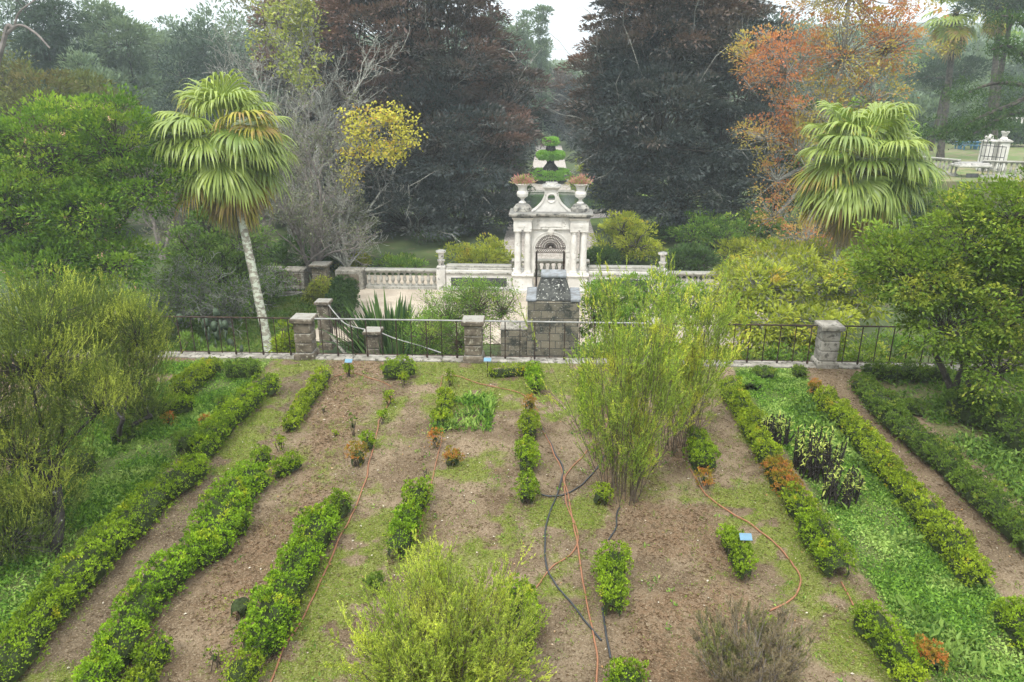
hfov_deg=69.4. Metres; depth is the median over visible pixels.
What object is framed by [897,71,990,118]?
tree
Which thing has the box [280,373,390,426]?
garden hose
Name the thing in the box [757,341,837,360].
railing shrub
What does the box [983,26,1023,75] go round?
tree
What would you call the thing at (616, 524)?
irrigation pipe
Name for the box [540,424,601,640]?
irrigation pipe
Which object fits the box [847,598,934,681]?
box hedge
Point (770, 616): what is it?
box bush
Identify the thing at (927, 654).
box bush
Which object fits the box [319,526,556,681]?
tree heath
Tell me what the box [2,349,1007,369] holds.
kerb
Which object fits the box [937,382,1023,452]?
box bush
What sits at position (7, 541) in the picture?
tree heath
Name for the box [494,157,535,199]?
undergrowth shrub
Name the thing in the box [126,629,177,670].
box bush
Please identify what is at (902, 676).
box bush
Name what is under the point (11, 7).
tree
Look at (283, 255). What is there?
leafy tree
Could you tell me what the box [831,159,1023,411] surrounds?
leafy shrub
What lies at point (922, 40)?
tree
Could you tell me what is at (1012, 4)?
pine tree
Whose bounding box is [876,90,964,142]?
tree
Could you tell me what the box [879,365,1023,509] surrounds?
shade weeds
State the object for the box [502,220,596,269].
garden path
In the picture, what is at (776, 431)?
black stemmed plant
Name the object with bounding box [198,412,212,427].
box bush
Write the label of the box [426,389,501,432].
herb patch
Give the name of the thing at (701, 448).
box hedge
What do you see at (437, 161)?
copper beech
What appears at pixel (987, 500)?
box hedge
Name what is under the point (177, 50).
blue tree
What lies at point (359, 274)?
stone planter
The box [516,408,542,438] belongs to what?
box hedge
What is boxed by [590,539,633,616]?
box hedge
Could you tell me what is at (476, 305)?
leafy bush
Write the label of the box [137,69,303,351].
fan palm
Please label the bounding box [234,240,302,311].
bare shrub
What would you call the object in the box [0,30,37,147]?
blue tree
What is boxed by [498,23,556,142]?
tree
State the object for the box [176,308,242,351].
prickly pear
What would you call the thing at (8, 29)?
pale branch tree
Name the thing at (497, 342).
twig tangle
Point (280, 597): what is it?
box hedge
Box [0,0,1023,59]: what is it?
sky
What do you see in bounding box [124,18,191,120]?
blue tree
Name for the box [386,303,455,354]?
yucca
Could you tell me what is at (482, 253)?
undergrowth shrub
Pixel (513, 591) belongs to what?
box hedge
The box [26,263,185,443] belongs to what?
tree heath
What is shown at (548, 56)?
slender tree
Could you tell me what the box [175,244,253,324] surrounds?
bare shrub
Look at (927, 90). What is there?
tree
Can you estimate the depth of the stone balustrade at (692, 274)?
34.84 m
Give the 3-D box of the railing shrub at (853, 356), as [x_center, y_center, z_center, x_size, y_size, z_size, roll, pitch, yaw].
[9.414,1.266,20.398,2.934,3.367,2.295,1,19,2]
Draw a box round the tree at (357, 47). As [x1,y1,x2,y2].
[282,14,386,115]
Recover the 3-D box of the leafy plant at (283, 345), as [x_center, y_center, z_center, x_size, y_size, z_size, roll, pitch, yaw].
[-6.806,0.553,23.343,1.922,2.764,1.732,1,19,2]
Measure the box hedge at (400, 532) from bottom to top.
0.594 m
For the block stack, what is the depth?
21.54 m
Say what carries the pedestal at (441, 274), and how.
on the court path at (392, 296)
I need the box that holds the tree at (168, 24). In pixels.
[144,14,208,93]
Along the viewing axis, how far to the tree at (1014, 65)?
112.37 m
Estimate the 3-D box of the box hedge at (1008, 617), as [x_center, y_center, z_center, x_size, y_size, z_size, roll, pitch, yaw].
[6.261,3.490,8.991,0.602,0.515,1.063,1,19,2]
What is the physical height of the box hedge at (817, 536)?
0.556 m
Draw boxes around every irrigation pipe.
[536,455,603,496]
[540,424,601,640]
[601,607,611,657]
[608,507,619,539]
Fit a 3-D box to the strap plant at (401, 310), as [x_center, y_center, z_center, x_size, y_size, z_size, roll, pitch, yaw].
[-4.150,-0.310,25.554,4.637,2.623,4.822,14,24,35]
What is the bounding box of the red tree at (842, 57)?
[720,0,954,252]
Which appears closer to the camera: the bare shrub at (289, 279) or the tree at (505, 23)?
the bare shrub at (289, 279)
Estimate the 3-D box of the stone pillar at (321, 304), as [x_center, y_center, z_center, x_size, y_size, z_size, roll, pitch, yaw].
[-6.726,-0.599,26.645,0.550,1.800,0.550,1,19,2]
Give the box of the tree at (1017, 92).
[999,72,1023,122]
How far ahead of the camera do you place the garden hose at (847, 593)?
9.90 m
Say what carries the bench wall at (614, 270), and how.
on the court path at (392, 296)
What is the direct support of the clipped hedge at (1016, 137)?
on the lawn at (1016, 153)
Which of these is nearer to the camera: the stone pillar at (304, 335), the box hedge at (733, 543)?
the box hedge at (733, 543)
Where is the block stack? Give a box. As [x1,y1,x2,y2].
[500,269,580,357]
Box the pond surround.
[454,196,642,217]
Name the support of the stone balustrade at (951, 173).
on the lawn at (1016, 153)
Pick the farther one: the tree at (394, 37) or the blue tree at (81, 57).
the tree at (394, 37)
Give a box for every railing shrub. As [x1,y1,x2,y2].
[572,330,646,357]
[631,334,710,357]
[676,328,755,359]
[718,344,796,359]
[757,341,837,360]
[801,328,906,363]
[860,322,959,362]
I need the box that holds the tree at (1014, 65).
[962,28,1023,88]
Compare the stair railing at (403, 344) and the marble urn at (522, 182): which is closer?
the stair railing at (403, 344)
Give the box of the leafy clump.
[751,364,779,378]
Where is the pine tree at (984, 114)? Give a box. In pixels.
[911,4,1023,150]
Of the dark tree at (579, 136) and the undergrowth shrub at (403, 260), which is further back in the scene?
the dark tree at (579, 136)
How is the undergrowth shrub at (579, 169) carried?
on the pond surround
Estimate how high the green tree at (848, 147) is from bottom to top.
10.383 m
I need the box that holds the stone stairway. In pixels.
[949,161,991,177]
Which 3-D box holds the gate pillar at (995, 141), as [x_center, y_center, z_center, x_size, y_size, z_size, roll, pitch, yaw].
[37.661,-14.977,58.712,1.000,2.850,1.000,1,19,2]
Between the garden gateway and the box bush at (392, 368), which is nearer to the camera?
the box bush at (392, 368)
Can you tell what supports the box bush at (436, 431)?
on the terrace ground at (582, 637)
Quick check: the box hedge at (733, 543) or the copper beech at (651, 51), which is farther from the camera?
the copper beech at (651, 51)
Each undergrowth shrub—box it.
[330,249,373,270]
[371,250,429,273]
[411,224,475,246]
[434,232,523,267]
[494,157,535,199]
[564,157,610,195]
[577,243,624,264]
[587,209,665,264]
[642,219,685,245]
[649,236,726,279]
[664,207,750,249]
[709,232,783,265]
[728,207,788,239]
[876,177,928,238]
[900,172,947,237]
[919,190,979,244]
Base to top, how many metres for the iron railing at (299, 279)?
1.167 m
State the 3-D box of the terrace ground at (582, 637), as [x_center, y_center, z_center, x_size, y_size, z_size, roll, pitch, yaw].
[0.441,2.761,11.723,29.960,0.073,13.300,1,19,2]
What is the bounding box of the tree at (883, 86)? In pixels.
[802,20,915,111]
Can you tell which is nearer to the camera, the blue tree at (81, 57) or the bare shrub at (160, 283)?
the bare shrub at (160, 283)
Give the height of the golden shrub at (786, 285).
5.292 m
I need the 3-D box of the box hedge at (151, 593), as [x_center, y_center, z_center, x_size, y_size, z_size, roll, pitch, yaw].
[-4.606,3.248,9.604,0.948,0.566,2.548,1,19,2]
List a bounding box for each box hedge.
[0,451,212,681]
[88,530,225,668]
[168,356,223,398]
[181,459,277,556]
[185,382,266,458]
[233,504,345,657]
[281,364,333,431]
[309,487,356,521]
[381,496,424,560]
[400,474,434,515]
[430,385,455,425]
[487,360,526,377]
[496,572,544,664]
[511,434,542,472]
[513,467,540,504]
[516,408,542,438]
[576,363,597,437]
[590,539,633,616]
[682,425,722,474]
[715,523,758,583]
[716,375,784,463]
[759,453,803,501]
[777,481,822,521]
[793,505,858,578]
[812,384,997,587]
[846,370,1023,554]
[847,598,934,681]
[859,358,953,381]
[879,392,928,415]
[986,595,1023,651]
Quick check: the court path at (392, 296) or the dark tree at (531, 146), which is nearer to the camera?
the court path at (392, 296)
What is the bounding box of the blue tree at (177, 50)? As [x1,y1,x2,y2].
[151,18,258,132]
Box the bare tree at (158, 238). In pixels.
[104,132,187,259]
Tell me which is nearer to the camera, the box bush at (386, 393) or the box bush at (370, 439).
the box bush at (370, 439)
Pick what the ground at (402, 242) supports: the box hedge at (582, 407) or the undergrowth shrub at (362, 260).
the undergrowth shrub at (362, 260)
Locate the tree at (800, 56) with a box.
[771,16,857,115]
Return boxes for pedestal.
[436,249,445,289]
[656,251,667,290]
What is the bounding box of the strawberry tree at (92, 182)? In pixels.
[0,82,193,348]
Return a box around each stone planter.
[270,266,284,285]
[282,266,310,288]
[335,267,367,289]
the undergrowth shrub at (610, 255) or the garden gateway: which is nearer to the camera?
the garden gateway
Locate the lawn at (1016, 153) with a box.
[717,130,1023,216]
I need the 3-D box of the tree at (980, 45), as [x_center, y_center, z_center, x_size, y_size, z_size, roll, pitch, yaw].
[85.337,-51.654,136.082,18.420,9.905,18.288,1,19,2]
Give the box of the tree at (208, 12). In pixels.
[168,0,282,121]
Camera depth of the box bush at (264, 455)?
13.12 m
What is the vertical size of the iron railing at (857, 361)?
1.050 m
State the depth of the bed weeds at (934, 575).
10.40 m
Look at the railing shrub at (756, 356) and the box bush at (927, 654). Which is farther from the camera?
the railing shrub at (756, 356)
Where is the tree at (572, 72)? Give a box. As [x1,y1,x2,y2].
[540,59,586,139]
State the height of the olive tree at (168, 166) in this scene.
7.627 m
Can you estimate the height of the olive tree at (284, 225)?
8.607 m
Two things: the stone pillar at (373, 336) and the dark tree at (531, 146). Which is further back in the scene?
the dark tree at (531, 146)
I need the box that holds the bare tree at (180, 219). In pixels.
[134,107,220,250]
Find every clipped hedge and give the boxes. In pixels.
[325,274,360,325]
[916,126,968,142]
[968,117,1023,146]
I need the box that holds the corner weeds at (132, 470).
[0,358,269,634]
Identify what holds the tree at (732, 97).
on the ground at (402, 242)
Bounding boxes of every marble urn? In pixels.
[508,173,537,202]
[565,173,593,203]
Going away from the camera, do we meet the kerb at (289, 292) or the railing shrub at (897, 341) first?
the railing shrub at (897, 341)
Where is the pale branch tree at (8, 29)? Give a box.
[0,0,49,218]
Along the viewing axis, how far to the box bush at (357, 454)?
13.12 m
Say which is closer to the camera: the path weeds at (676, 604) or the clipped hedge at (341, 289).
the path weeds at (676, 604)
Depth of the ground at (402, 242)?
45.16 m
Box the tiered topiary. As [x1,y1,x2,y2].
[529,136,571,183]
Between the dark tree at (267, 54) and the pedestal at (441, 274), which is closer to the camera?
the pedestal at (441, 274)
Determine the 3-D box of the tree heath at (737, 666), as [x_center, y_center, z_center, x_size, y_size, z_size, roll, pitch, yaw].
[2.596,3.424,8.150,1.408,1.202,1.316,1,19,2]
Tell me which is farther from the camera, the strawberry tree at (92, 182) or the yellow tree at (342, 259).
the yellow tree at (342, 259)
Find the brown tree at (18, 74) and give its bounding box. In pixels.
[0,46,128,223]
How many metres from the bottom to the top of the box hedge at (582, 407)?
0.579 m
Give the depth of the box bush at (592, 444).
13.44 m
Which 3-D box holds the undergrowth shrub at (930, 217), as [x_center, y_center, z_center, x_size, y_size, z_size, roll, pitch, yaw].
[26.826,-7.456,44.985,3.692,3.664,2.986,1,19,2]
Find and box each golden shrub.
[697,239,900,360]
[706,230,857,303]
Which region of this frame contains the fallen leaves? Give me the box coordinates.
[35,364,1022,680]
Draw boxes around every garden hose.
[270,395,391,681]
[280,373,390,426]
[416,376,442,536]
[456,375,598,681]
[535,450,586,587]
[689,467,801,610]
[841,581,853,604]
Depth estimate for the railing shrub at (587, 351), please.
20.88 m
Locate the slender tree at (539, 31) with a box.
[528,4,555,148]
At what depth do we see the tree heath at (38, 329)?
10.71 m
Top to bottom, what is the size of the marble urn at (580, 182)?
1.392 m
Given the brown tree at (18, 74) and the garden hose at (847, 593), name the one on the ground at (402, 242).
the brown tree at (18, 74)
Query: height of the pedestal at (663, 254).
1.940 m
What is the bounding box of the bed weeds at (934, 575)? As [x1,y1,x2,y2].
[736,366,1023,681]
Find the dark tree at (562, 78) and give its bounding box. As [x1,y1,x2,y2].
[535,67,578,139]
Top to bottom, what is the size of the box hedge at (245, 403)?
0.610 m
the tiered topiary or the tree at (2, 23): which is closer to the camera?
the tiered topiary
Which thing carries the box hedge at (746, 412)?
on the terrace ground at (582, 637)
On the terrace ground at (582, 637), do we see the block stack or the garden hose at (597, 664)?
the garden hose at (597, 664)
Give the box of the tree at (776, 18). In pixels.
[725,0,806,124]
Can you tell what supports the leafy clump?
on the terrace ground at (582, 637)
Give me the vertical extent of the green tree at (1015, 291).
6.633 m
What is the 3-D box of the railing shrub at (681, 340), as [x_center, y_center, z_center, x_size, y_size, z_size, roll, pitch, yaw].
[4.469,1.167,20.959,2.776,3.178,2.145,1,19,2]
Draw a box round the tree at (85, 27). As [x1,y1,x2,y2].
[43,0,118,71]
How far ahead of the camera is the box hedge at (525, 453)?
12.95 m
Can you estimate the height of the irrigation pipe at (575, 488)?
0.046 m
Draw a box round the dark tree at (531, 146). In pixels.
[500,81,541,159]
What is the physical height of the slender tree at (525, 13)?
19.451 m
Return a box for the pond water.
[475,192,624,209]
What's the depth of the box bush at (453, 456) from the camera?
13.18 m
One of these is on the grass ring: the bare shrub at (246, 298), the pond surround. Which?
the pond surround
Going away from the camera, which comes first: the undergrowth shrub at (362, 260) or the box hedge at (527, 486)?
the box hedge at (527, 486)
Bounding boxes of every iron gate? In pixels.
[535,235,565,286]
[977,140,1006,173]
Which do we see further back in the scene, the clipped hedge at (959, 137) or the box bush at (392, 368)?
the clipped hedge at (959, 137)
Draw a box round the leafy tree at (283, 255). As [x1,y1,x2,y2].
[262,226,353,273]
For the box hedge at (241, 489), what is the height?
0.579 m
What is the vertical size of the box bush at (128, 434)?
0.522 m
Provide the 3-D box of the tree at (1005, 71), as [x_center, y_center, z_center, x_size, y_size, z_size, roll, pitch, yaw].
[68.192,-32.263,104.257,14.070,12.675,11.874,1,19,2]
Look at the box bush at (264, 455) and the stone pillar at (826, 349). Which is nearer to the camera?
the box bush at (264, 455)
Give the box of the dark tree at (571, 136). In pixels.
[561,84,590,156]
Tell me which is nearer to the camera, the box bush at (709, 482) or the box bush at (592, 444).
the box bush at (709, 482)
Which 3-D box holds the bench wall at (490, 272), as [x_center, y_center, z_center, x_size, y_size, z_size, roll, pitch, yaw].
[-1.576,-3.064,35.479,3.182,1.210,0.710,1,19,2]
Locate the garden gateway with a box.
[509,182,593,293]
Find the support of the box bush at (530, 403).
on the terrace ground at (582, 637)
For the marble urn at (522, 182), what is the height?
1.398 m
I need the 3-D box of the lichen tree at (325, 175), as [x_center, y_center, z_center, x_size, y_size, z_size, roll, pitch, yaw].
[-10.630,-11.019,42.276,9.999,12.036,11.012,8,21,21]
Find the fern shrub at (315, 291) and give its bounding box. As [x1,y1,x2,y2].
[299,274,332,303]
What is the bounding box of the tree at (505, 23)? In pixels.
[470,10,516,51]
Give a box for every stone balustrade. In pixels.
[365,267,436,289]
[512,258,589,275]
[667,271,728,292]
[919,156,960,176]
[979,160,1023,178]
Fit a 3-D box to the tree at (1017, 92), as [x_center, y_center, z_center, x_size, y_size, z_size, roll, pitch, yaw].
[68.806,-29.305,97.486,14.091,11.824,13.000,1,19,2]
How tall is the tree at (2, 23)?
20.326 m
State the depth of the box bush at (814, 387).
16.13 m
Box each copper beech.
[252,0,561,242]
[529,0,826,234]
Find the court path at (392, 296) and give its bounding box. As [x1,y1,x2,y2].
[315,275,788,347]
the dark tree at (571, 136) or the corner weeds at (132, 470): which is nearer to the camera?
the corner weeds at (132, 470)
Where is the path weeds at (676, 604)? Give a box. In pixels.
[156,359,870,681]
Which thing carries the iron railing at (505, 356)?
on the kerb at (459, 359)
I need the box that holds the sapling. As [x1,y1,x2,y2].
[346,411,357,435]
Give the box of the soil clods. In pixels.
[10,365,1014,680]
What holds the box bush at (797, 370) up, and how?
on the terrace ground at (582, 637)
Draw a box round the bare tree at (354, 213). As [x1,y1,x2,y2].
[315,146,381,266]
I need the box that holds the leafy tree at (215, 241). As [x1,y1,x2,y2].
[149,205,288,313]
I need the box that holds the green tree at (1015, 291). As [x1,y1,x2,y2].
[964,234,1023,358]
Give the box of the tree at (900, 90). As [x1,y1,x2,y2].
[874,44,969,116]
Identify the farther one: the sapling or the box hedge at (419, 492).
the sapling
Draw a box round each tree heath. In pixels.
[0,253,152,555]
[0,480,74,575]
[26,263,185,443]
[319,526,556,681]
[506,249,752,505]
[635,248,754,456]
[686,594,817,681]
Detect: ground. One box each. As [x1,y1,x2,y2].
[0,22,1023,363]
[0,355,1023,681]
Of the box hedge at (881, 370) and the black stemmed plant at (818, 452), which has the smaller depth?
the black stemmed plant at (818, 452)
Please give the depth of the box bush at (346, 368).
17.12 m
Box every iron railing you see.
[136,315,294,355]
[274,272,309,291]
[314,318,463,357]
[484,320,645,359]
[673,323,817,363]
[837,325,1006,365]
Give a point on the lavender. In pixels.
(750, 378)
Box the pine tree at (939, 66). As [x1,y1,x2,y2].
[897,54,998,150]
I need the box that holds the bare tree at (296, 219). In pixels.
[250,84,381,280]
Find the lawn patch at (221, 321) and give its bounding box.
[0,288,317,351]
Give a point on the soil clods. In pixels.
(472, 483)
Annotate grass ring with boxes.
[399,190,705,225]
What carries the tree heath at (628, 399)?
on the terrace ground at (582, 637)
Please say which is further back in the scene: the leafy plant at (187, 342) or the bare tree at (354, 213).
the bare tree at (354, 213)
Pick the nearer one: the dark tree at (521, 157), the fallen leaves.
the fallen leaves
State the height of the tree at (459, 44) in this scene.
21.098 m
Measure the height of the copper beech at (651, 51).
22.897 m
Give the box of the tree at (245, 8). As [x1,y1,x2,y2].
[212,0,321,115]
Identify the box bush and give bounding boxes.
[62,446,101,473]
[70,649,126,681]
[104,419,141,445]
[121,660,164,681]
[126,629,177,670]
[135,399,161,421]
[157,391,195,415]
[159,410,175,427]
[170,426,197,457]
[192,428,216,452]
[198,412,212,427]
[203,644,223,671]
[211,394,228,409]
[215,647,266,681]
[222,356,264,379]
[224,588,252,617]
[225,508,254,535]
[231,614,286,663]
[249,370,283,397]
[249,443,274,465]
[269,449,303,477]
[273,434,286,451]
[342,363,353,376]
[344,440,369,468]
[357,429,377,449]
[362,570,388,597]
[376,408,389,424]
[379,354,417,378]
[382,389,394,406]
[398,370,409,387]
[425,426,445,449]
[441,445,464,467]
[442,368,456,386]
[520,393,537,410]
[524,360,545,393]
[587,440,602,458]
[588,481,613,505]
[603,656,650,681]
[692,466,715,489]
[755,610,790,654]
[789,364,809,377]
[806,377,825,394]
[887,660,932,681]
[911,633,949,673]
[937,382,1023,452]
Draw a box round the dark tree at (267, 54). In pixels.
[239,0,385,177]
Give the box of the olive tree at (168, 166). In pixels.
[142,128,217,220]
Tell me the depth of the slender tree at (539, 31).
103.70 m
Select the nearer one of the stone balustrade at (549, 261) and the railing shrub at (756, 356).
the railing shrub at (756, 356)
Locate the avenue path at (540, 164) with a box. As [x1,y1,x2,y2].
[529,145,570,189]
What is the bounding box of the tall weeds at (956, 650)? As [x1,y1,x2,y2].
[787,394,1021,679]
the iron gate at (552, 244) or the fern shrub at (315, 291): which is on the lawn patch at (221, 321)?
the fern shrub at (315, 291)
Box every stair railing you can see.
[328,305,365,353]
[382,333,440,354]
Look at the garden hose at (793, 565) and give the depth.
11.00 m
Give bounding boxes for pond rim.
[472,190,616,213]
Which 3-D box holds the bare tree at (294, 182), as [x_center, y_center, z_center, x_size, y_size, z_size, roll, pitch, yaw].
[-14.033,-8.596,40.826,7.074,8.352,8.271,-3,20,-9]
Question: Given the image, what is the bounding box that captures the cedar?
[0,0,99,147]
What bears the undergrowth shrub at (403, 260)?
on the ground at (402, 242)
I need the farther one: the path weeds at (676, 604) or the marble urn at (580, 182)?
the marble urn at (580, 182)
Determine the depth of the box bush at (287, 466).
12.87 m
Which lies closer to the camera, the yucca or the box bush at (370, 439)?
the box bush at (370, 439)
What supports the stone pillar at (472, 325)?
on the kerb at (459, 359)
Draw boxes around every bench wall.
[445,263,511,290]
[587,265,656,292]
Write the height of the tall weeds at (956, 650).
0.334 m
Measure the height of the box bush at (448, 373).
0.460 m
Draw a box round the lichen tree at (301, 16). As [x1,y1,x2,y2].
[192,0,409,252]
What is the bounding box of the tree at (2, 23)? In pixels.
[0,21,9,70]
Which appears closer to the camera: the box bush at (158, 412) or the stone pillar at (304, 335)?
the box bush at (158, 412)
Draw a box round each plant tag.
[344,359,352,375]
[484,358,490,376]
[739,533,752,548]
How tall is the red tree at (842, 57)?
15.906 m
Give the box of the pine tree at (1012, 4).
[949,0,1023,153]
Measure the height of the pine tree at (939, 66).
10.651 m
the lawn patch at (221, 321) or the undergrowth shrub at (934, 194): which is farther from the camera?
the undergrowth shrub at (934, 194)
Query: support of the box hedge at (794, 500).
on the terrace ground at (582, 637)
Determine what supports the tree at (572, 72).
on the ground at (402, 242)
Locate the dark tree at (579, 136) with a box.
[570,69,645,172]
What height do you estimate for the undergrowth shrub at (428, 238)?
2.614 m
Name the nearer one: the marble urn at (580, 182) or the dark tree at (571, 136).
the marble urn at (580, 182)
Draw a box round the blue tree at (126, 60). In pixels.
[68,0,164,150]
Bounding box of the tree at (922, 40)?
[867,26,969,60]
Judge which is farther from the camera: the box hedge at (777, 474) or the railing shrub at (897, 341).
the railing shrub at (897, 341)
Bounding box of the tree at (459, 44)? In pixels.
[424,11,501,125]
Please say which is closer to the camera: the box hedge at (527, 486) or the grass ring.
the box hedge at (527, 486)
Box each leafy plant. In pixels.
[163,330,222,350]
[200,338,242,350]
[264,319,321,353]
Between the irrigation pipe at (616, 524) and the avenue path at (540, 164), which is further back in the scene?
the avenue path at (540, 164)
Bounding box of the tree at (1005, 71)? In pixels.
[961,67,1023,120]
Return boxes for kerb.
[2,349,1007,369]
[277,291,306,295]
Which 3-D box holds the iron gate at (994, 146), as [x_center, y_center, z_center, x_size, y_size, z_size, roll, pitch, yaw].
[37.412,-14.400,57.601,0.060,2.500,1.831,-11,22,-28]
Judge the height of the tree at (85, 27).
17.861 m
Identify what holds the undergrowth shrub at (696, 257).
on the ground at (402, 242)
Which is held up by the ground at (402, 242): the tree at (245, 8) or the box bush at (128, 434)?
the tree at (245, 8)
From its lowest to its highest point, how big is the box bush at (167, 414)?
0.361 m
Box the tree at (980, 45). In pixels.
[944,35,1018,62]
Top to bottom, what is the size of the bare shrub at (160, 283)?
3.489 m
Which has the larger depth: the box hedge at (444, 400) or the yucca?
the yucca
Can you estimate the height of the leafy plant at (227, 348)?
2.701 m
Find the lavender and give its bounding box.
[734,371,765,391]
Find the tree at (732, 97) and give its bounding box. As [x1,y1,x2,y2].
[668,26,744,131]
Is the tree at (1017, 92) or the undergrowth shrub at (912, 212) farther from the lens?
the tree at (1017, 92)
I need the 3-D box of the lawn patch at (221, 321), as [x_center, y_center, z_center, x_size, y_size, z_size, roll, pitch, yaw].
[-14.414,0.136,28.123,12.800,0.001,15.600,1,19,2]
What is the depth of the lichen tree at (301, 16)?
40.57 m
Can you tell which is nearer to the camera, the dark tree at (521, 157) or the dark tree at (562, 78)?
the dark tree at (521, 157)
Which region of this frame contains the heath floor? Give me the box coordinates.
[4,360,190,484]
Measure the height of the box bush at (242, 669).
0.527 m
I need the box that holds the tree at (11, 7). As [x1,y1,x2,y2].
[0,0,66,99]
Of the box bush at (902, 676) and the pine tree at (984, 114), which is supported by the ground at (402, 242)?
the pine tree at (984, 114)
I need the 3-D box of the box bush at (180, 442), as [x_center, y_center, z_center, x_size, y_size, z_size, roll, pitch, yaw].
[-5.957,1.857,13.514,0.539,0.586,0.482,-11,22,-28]
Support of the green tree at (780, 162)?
on the ground at (402, 242)
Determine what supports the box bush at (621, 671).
on the terrace ground at (582, 637)
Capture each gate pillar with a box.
[976,134,998,170]
[990,131,1013,170]
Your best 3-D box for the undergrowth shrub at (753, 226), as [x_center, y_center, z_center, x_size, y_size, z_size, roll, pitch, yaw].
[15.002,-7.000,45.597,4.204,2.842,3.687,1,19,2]
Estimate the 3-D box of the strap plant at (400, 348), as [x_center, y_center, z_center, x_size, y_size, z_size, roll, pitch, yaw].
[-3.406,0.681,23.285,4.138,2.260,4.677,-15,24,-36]
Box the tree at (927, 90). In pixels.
[896,40,990,127]
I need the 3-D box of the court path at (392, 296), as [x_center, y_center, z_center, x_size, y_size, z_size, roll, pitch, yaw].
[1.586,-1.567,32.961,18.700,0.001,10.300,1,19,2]
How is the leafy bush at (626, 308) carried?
on the ground at (402, 242)
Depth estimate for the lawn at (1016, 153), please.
63.52 m
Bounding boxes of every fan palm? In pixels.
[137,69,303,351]
[782,100,951,317]
[920,0,986,160]
[970,0,1009,137]
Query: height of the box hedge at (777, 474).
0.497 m
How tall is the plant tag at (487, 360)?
0.520 m
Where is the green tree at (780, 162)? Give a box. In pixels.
[736,82,821,218]
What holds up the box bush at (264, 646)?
on the terrace ground at (582, 637)
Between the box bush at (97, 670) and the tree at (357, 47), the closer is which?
the box bush at (97, 670)
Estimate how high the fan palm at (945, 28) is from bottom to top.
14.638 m
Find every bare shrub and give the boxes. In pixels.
[108,252,231,333]
[172,258,278,338]
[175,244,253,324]
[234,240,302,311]
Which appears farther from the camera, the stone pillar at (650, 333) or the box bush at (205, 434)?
the stone pillar at (650, 333)
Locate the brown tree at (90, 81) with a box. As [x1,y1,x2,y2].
[52,60,165,223]
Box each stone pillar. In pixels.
[289,313,319,360]
[308,261,331,285]
[313,298,335,349]
[362,326,383,353]
[461,315,485,363]
[644,318,664,365]
[810,320,845,368]
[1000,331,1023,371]
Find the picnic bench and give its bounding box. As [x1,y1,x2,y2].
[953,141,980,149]
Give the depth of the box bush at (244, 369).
16.94 m
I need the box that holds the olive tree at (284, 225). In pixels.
[245,111,335,226]
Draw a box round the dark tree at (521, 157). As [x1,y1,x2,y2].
[447,56,536,173]
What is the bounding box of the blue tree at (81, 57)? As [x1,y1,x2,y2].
[42,46,142,170]
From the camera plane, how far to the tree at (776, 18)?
108.92 m
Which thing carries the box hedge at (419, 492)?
on the terrace ground at (582, 637)
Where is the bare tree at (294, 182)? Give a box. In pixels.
[177,111,312,258]
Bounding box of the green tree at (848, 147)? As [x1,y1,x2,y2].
[774,95,927,226]
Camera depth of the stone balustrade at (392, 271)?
35.53 m
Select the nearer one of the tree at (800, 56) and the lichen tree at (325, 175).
the lichen tree at (325, 175)
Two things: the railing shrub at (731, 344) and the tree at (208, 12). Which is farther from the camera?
the tree at (208, 12)
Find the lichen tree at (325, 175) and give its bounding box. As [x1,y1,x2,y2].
[221,40,418,245]
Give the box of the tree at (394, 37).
[356,1,458,136]
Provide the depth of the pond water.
61.84 m
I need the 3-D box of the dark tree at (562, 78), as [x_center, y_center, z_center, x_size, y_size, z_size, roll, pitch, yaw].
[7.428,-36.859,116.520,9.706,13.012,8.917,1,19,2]
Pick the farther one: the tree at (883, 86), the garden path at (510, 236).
the tree at (883, 86)
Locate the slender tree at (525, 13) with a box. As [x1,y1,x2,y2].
[507,9,540,141]
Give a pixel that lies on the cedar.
(52, 35)
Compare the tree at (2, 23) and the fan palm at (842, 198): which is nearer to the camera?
the fan palm at (842, 198)
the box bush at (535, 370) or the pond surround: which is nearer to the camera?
the box bush at (535, 370)
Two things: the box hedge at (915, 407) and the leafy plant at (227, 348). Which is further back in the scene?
the leafy plant at (227, 348)
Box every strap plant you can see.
[315,290,446,353]
[333,326,455,355]
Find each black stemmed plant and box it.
[759,410,800,447]
[791,421,849,483]
[820,459,867,509]
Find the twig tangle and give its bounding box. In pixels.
[458,318,508,355]
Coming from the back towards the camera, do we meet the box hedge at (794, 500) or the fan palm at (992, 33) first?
the fan palm at (992, 33)
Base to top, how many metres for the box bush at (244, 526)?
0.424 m
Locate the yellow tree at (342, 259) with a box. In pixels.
[283,95,427,266]
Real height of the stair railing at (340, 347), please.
1.567 m
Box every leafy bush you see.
[392,271,525,355]
[578,266,720,349]
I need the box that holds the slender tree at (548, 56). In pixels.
[537,46,555,77]
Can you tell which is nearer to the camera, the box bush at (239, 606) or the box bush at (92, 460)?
the box bush at (239, 606)

